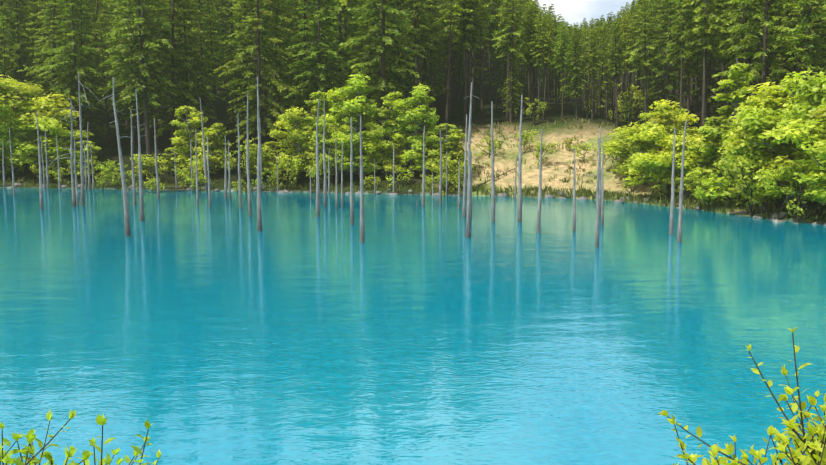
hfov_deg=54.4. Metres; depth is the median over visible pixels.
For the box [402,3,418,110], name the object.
conifer stand
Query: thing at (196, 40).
conifer
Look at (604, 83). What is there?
conifer
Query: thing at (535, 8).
conifer stand
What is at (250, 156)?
shore shrub
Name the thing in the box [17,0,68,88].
conifer
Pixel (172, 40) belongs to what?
conifer
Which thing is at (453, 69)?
conifer
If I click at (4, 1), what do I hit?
conifer
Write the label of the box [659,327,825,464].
shrub
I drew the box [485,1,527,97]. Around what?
conifer
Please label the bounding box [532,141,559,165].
shrub
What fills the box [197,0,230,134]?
conifer
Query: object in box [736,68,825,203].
shore tree
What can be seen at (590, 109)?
understory
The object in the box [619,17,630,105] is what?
conifer stand
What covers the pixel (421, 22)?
conifer
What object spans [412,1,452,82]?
conifer
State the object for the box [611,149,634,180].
shore tree
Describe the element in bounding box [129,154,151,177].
shore tree
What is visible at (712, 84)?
conifer stand
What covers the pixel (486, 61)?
conifer
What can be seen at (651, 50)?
conifer
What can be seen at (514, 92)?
young conifer
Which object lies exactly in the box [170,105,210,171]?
shore tree
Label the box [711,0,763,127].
conifer stand
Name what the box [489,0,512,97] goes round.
conifer
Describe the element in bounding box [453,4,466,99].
conifer stand
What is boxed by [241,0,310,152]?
conifer
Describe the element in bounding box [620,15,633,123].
conifer stand
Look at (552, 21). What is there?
conifer stand
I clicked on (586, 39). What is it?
conifer stand
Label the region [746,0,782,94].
conifer stand
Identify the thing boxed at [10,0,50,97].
conifer
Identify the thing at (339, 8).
conifer
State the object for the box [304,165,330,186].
shore shrub
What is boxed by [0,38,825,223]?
terrain ground
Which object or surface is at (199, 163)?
shore shrub
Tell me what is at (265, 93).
conifer
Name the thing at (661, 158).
shore tree
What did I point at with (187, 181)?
shore shrub
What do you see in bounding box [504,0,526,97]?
conifer stand
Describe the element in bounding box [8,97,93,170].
shore tree
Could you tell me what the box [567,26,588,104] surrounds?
conifer
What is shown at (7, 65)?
conifer
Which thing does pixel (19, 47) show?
conifer
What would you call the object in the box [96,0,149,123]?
conifer
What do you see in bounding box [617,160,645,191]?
shrub
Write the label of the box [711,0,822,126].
conifer
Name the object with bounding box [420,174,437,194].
shrub
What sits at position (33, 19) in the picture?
conifer
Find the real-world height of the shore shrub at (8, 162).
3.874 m
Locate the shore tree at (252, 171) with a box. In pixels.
[250,152,269,173]
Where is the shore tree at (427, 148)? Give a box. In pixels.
[408,131,437,176]
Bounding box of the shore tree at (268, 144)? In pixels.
[261,141,284,177]
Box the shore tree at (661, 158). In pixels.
[630,134,728,199]
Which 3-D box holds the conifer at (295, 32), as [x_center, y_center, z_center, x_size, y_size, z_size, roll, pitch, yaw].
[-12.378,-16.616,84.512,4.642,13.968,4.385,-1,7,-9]
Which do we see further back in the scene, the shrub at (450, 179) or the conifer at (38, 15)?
the conifer at (38, 15)
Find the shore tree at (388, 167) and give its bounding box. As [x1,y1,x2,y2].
[381,143,407,175]
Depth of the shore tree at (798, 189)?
45.42 m
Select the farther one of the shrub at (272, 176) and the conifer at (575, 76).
the conifer at (575, 76)
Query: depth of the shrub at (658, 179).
54.91 m
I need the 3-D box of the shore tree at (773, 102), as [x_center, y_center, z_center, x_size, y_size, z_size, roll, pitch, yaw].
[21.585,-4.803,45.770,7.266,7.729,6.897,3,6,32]
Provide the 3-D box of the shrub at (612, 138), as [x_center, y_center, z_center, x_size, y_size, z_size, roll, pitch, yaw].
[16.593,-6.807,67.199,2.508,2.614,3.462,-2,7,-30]
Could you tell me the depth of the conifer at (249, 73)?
83.24 m
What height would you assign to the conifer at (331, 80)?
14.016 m
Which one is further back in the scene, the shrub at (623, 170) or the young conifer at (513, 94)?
the young conifer at (513, 94)
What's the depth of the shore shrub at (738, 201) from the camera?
48.68 m
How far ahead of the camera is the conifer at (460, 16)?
81.51 m
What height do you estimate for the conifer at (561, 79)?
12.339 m
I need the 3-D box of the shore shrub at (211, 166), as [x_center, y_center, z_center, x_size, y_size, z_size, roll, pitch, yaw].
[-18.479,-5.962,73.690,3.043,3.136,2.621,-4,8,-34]
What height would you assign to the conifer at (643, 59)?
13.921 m
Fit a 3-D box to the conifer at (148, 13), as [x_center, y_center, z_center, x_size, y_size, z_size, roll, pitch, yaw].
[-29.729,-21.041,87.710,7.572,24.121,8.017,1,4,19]
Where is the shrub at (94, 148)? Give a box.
[67,140,107,181]
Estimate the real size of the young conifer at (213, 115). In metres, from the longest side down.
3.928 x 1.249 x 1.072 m
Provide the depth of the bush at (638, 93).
84.20 m
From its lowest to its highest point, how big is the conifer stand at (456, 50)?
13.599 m
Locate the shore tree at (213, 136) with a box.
[194,123,236,173]
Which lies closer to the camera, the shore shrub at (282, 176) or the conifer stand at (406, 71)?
the shore shrub at (282, 176)
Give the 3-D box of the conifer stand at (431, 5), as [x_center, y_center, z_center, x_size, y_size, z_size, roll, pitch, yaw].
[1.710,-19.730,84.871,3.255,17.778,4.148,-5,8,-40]
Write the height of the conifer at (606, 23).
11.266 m
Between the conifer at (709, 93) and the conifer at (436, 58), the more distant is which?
the conifer at (436, 58)
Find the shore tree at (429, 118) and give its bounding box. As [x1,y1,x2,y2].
[377,83,439,176]
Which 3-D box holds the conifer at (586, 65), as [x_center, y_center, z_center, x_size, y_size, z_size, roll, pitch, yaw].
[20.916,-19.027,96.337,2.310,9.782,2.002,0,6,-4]
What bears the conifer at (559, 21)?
on the terrain ground
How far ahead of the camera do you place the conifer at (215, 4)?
99.65 m
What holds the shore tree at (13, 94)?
on the terrain ground
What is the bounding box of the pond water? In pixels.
[0,187,825,464]
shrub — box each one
[0,147,19,179]
[0,409,161,464]
[13,164,23,174]
[28,161,48,177]
[37,164,56,180]
[48,167,70,184]
[51,159,70,174]
[67,140,107,181]
[93,167,114,189]
[95,160,127,185]
[110,167,136,188]
[130,154,164,182]
[144,177,167,190]
[173,162,206,188]
[176,166,188,183]
[177,168,200,186]
[185,174,210,190]
[189,161,210,174]
[192,151,227,178]
[221,143,257,182]
[232,179,254,191]
[240,137,279,179]
[240,150,273,180]
[251,165,280,191]
[268,155,306,189]
[270,171,286,184]
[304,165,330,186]
[305,151,338,187]
[307,147,341,182]
[363,175,380,187]
[363,176,371,188]
[383,167,413,186]
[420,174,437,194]
[425,155,467,191]
[438,174,461,195]
[439,157,476,189]
[452,177,466,189]
[471,136,502,157]
[515,129,538,153]
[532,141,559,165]
[562,137,583,151]
[569,142,593,162]
[595,137,620,159]
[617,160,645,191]
[641,168,688,200]
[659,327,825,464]
[692,169,730,210]
[714,145,789,217]
[725,176,746,202]
[726,166,747,206]
[753,159,825,222]
[768,178,785,204]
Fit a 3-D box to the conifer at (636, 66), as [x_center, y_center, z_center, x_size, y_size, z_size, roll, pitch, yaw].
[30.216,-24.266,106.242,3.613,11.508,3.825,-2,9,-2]
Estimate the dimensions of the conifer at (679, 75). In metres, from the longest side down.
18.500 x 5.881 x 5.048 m
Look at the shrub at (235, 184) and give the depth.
69.83 m
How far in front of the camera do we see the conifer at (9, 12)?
99.32 m
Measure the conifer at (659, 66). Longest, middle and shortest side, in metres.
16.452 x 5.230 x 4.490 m
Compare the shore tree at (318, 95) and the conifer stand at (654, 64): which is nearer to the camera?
the shore tree at (318, 95)
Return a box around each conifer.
[0,0,30,79]
[0,0,32,81]
[0,0,35,77]
[0,0,48,98]
[0,15,19,78]
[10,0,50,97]
[12,1,37,97]
[13,0,40,77]
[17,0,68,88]
[18,0,79,106]
[21,0,79,86]
[23,0,59,67]
[25,0,92,117]
[39,0,107,149]
[50,0,102,99]
[50,0,114,147]
[72,0,123,117]
[78,0,116,93]
[86,8,101,79]
[92,14,114,138]
[93,0,153,135]
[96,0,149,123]
[98,0,160,155]
[99,3,133,84]
[100,0,187,167]
[104,0,162,109]
[104,0,180,144]
[114,2,178,118]
[121,0,183,116]
[126,0,216,147]
[151,0,174,149]
[158,0,225,151]
[161,0,219,111]
[167,35,190,110]
[169,0,228,123]
[180,0,226,105]
[195,0,230,105]
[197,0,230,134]
[203,0,260,112]
[206,0,240,98]
[210,106,215,127]
[212,0,276,143]
[213,0,303,151]
[217,2,249,62]
[226,83,241,126]
[230,0,260,58]
[236,0,293,138]
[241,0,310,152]
[261,1,307,113]
[262,0,311,86]
[267,3,306,108]
[269,0,316,114]
[269,0,336,117]
[278,7,311,126]
[284,0,357,116]
[287,0,345,99]
[295,0,379,125]
[297,0,358,92]
[310,12,348,145]
[325,0,373,113]
[328,0,366,79]
[337,0,406,137]
[338,0,424,125]
[373,0,425,111]
[398,0,438,134]
[400,0,433,135]
[400,0,454,112]
[400,3,447,112]
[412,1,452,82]
[427,0,444,104]
[433,2,479,97]
[438,0,493,101]
[444,0,479,119]
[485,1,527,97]
[485,28,487,72]
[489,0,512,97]
[489,34,506,109]
[492,0,526,122]
[495,0,526,120]
[497,75,504,103]
[502,48,522,122]
[503,52,525,118]
[506,0,537,92]
[516,50,525,91]
[531,8,547,91]
[533,1,543,99]
[536,66,551,87]
[543,4,555,80]
[543,15,562,109]
[547,25,571,95]
[548,22,564,97]
[556,14,563,41]
[559,19,571,92]
[560,25,589,118]
[560,32,577,101]
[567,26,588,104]
[583,32,591,106]
[587,24,613,115]
[587,66,602,116]
[592,18,599,69]
[597,71,615,98]
[598,21,610,118]
[599,15,605,27]
[601,13,621,103]
[602,31,609,116]
[603,27,626,121]
[605,42,618,117]
[619,82,634,125]
[622,9,644,124]
[625,0,647,119]
[628,11,647,83]
[629,1,635,100]
[630,3,653,114]
[632,2,660,91]
[635,0,663,124]
[636,0,696,126]
[637,69,656,123]
[650,63,664,105]
[665,0,706,127]
[665,7,699,100]
[675,0,754,120]
[678,0,739,130]
[698,1,730,89]
[710,100,718,124]
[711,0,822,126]
[713,64,732,118]
[716,13,775,98]
[717,0,777,66]
[754,0,825,97]
[754,1,779,79]
[766,55,785,98]
[768,1,774,85]
[769,0,806,90]
[774,0,825,80]
[789,11,825,79]
[813,4,825,38]
[814,27,825,74]
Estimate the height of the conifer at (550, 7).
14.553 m
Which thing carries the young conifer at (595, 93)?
on the terrain ground
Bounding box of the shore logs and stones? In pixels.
[0,168,825,225]
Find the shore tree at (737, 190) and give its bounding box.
[728,148,774,208]
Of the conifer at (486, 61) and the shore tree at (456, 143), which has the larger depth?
the conifer at (486, 61)
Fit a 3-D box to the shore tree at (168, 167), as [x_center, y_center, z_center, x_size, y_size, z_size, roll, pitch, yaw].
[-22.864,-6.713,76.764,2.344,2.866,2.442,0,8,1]
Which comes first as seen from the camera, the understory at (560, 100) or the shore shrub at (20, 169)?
the shore shrub at (20, 169)
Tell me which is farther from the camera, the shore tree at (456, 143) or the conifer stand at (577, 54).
the conifer stand at (577, 54)
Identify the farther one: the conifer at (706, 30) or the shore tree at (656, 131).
the conifer at (706, 30)
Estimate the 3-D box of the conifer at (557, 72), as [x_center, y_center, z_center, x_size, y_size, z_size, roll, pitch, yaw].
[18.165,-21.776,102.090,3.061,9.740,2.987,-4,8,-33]
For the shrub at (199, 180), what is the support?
on the terrain ground
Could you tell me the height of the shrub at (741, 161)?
4.870 m
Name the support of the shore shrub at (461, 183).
on the terrain ground
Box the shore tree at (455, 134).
[426,123,474,180]
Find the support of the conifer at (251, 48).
on the terrain ground
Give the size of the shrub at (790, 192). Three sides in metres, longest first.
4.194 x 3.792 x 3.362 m
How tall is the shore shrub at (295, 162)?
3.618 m
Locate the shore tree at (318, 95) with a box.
[290,90,340,173]
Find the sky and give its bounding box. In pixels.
[532,0,635,27]
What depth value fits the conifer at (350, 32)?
94.13 m
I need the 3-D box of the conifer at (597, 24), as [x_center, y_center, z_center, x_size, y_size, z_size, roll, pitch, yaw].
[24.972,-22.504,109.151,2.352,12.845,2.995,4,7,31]
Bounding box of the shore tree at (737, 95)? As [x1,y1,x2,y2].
[686,58,753,200]
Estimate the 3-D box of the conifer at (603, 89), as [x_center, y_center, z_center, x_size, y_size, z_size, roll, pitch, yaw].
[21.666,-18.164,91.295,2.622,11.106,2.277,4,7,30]
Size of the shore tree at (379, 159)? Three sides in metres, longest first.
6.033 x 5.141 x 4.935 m
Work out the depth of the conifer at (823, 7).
55.49 m
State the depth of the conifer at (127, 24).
76.95 m
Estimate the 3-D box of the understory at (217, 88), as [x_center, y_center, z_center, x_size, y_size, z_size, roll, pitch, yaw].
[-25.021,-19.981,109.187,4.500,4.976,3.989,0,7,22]
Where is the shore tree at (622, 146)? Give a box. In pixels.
[597,122,687,183]
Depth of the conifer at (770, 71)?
68.15 m
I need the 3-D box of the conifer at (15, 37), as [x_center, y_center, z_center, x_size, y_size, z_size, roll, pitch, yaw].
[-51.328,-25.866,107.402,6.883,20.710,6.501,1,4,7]
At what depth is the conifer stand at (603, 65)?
101.80 m
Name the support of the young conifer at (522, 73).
on the terrain ground
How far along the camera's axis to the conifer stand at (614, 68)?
79.49 m
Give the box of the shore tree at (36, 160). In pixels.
[15,130,48,168]
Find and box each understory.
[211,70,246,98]
[523,97,549,124]
[551,87,578,105]
[584,99,603,112]
[608,108,626,122]
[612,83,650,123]
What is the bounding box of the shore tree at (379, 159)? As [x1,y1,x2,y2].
[363,111,408,172]
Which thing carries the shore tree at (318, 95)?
on the terrain ground
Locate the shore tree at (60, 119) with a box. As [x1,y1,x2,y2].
[33,117,79,170]
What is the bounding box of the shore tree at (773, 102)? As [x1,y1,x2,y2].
[728,82,825,207]
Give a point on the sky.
(572, 11)
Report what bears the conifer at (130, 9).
on the terrain ground
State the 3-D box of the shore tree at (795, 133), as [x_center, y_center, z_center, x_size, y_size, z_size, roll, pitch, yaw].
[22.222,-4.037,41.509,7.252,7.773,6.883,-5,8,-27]
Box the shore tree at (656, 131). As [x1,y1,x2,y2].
[622,99,701,196]
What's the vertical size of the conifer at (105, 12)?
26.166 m
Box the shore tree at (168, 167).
[162,147,187,174]
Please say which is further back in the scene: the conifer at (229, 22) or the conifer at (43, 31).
the conifer at (229, 22)
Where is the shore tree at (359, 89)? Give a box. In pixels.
[307,72,381,174]
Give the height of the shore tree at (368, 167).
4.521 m
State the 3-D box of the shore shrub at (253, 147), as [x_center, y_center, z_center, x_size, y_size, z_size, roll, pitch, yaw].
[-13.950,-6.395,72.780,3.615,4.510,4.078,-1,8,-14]
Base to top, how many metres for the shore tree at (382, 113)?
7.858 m
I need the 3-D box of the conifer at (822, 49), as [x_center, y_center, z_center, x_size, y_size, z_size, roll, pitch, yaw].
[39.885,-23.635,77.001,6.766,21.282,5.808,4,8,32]
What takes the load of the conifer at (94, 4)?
on the terrain ground
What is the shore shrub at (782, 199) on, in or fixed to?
on the terrain ground
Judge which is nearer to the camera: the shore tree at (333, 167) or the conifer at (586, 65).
the shore tree at (333, 167)
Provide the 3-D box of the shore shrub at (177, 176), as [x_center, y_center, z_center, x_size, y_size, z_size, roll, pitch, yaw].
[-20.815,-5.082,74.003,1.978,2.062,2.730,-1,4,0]
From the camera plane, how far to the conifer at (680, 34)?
67.43 m
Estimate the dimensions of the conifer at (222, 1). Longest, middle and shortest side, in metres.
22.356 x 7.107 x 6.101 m
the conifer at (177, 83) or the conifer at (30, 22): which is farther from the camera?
the conifer at (30, 22)
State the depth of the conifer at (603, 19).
124.08 m
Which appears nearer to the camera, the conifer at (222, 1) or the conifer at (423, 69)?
the conifer at (423, 69)
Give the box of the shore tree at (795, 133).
[758,101,825,201]
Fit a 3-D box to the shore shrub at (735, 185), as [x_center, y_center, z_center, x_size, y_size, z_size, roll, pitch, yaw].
[20.251,-2.631,48.888,2.317,2.562,2.054,6,12,40]
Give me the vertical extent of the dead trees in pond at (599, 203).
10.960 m
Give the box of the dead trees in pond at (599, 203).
[2,73,686,247]
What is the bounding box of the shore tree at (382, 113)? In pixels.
[358,91,405,174]
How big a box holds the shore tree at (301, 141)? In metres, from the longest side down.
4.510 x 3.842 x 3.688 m
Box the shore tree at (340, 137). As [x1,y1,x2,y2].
[308,114,358,180]
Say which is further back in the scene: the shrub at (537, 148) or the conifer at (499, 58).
the conifer at (499, 58)
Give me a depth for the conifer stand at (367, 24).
91.36 m
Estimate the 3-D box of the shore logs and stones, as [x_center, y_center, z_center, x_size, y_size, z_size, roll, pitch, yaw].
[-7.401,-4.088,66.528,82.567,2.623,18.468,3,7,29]
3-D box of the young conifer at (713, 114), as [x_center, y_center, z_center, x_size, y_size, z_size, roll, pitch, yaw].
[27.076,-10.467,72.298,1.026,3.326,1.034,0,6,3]
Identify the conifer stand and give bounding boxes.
[348,1,369,59]
[359,3,378,53]
[369,1,402,81]
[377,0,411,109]
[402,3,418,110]
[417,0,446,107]
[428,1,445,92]
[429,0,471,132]
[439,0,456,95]
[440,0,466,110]
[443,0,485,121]
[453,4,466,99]
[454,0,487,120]
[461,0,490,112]
[469,0,493,112]
[471,12,488,95]
[478,0,492,95]
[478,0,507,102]
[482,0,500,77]
[486,0,500,84]
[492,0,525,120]
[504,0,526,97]
[504,0,527,109]
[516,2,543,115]
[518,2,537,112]
[518,4,543,75]
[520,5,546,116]
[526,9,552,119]
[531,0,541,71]
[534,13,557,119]
[534,15,553,87]
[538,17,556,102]
[542,18,554,102]
[548,19,558,102]
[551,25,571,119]
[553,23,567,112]
[554,25,571,112]
[560,26,578,108]
[566,27,578,101]
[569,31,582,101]
[572,29,585,103]
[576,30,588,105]
[578,30,591,106]
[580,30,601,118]
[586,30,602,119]
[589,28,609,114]
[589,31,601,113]
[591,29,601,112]
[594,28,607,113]
[596,26,608,101]
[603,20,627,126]
[606,22,625,121]
[606,25,624,111]
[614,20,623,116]
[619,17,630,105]
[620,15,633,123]
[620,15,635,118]
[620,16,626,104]
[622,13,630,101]
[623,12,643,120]
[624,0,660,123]
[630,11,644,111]
[647,5,659,98]
[648,0,665,99]
[650,0,669,98]
[650,2,667,95]
[658,1,683,108]
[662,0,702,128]
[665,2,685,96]
[667,3,690,117]
[676,1,711,124]
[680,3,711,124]
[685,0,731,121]
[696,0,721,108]
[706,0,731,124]
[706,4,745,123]
[710,9,714,99]
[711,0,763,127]
[718,0,769,62]
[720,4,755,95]
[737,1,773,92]
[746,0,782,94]
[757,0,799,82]
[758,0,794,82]
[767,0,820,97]
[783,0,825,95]
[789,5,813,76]
[806,2,825,102]
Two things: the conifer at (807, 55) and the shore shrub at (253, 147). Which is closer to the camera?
the conifer at (807, 55)
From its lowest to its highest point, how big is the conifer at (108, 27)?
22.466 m
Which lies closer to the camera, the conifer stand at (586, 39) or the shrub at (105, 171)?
the shrub at (105, 171)
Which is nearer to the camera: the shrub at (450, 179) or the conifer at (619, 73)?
the shrub at (450, 179)
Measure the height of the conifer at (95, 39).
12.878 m
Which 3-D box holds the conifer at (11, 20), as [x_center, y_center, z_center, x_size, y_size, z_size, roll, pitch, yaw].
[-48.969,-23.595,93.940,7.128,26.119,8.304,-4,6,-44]
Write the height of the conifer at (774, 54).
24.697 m
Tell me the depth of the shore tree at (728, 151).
45.88 m
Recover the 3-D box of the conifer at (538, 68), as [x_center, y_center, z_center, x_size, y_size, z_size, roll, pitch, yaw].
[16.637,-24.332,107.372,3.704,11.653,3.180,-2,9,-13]
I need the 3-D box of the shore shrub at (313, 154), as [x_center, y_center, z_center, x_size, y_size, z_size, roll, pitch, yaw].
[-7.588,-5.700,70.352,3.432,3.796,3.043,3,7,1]
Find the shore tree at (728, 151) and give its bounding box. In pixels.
[718,96,805,208]
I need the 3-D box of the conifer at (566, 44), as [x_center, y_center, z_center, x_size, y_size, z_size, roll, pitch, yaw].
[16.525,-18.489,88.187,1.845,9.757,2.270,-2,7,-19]
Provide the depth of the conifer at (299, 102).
80.26 m
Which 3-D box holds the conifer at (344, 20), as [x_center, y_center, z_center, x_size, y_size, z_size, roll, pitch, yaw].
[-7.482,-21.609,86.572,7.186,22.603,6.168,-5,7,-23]
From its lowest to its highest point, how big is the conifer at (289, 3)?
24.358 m
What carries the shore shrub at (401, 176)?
on the terrain ground
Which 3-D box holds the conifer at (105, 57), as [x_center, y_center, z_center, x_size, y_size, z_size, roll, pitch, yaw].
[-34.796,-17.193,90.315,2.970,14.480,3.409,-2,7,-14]
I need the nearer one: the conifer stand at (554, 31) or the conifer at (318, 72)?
the conifer at (318, 72)
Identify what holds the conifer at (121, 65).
on the terrain ground
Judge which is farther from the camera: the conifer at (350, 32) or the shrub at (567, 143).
the conifer at (350, 32)
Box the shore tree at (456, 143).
[438,141,467,180]
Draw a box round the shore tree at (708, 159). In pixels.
[675,136,724,189]
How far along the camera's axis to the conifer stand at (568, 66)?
84.20 m
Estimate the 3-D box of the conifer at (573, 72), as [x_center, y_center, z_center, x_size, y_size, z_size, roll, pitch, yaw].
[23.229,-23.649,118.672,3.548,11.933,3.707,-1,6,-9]
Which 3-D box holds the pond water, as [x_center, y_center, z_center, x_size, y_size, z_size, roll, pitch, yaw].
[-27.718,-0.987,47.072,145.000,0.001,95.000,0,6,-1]
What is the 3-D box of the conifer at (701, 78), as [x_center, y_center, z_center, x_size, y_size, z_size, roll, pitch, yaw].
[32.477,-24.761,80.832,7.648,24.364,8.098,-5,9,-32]
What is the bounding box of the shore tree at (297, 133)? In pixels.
[267,107,322,179]
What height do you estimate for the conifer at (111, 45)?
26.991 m
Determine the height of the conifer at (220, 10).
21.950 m
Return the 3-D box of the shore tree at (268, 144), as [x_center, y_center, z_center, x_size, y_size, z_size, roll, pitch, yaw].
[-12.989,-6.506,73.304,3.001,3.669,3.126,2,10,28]
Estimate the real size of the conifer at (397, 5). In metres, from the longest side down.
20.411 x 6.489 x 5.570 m
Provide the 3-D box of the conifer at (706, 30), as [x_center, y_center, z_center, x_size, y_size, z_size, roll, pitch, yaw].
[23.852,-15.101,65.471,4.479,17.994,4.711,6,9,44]
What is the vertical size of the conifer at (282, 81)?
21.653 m
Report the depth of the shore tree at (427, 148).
68.43 m
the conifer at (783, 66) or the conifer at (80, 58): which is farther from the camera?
the conifer at (80, 58)
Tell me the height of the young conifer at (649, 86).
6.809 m
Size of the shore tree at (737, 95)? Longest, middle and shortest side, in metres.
9.406 x 6.873 x 5.713 m
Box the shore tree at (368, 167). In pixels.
[341,131,380,177]
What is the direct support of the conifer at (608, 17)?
on the terrain ground
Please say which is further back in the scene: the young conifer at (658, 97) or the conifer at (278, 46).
the conifer at (278, 46)
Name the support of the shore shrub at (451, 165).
on the terrain ground
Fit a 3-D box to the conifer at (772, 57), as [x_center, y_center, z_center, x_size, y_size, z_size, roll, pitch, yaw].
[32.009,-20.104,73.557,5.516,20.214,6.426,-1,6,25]
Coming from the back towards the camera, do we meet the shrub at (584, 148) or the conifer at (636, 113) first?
the conifer at (636, 113)
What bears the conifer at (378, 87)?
on the terrain ground
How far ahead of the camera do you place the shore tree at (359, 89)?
71.33 m
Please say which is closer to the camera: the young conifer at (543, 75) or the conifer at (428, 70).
the conifer at (428, 70)
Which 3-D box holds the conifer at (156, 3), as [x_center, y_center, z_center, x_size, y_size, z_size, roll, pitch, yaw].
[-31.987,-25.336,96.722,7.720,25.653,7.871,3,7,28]
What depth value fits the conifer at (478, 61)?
88.50 m
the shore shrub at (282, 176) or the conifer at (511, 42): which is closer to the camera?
the shore shrub at (282, 176)
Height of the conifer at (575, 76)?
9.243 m
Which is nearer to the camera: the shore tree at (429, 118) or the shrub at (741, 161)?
the shrub at (741, 161)
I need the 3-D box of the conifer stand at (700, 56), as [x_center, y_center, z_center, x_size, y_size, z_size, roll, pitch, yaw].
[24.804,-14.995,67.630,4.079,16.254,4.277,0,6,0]
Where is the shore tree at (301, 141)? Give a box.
[290,130,322,176]
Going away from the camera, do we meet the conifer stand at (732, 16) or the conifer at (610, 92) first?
the conifer stand at (732, 16)
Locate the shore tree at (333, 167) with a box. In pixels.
[325,148,340,178]
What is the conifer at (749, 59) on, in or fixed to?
on the terrain ground
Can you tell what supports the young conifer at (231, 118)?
on the terrain ground
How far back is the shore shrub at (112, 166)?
74.34 m
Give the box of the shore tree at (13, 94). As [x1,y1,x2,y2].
[0,74,77,168]
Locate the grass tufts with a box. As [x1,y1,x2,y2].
[0,117,825,221]
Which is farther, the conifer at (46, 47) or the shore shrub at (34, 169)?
the conifer at (46, 47)
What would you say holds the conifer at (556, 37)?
on the terrain ground
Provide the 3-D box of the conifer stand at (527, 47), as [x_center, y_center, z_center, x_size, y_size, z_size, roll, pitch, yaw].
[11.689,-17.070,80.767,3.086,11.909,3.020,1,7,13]
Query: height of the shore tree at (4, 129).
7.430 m
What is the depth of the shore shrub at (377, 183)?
68.19 m
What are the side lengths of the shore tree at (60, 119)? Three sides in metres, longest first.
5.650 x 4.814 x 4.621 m
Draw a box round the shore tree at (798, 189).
[779,159,807,204]
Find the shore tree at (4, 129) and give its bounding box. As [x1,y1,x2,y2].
[0,104,43,173]
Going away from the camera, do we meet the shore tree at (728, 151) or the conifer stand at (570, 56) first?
the shore tree at (728, 151)
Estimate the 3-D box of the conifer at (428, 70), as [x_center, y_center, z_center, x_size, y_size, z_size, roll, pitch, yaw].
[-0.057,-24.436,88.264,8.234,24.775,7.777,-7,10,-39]

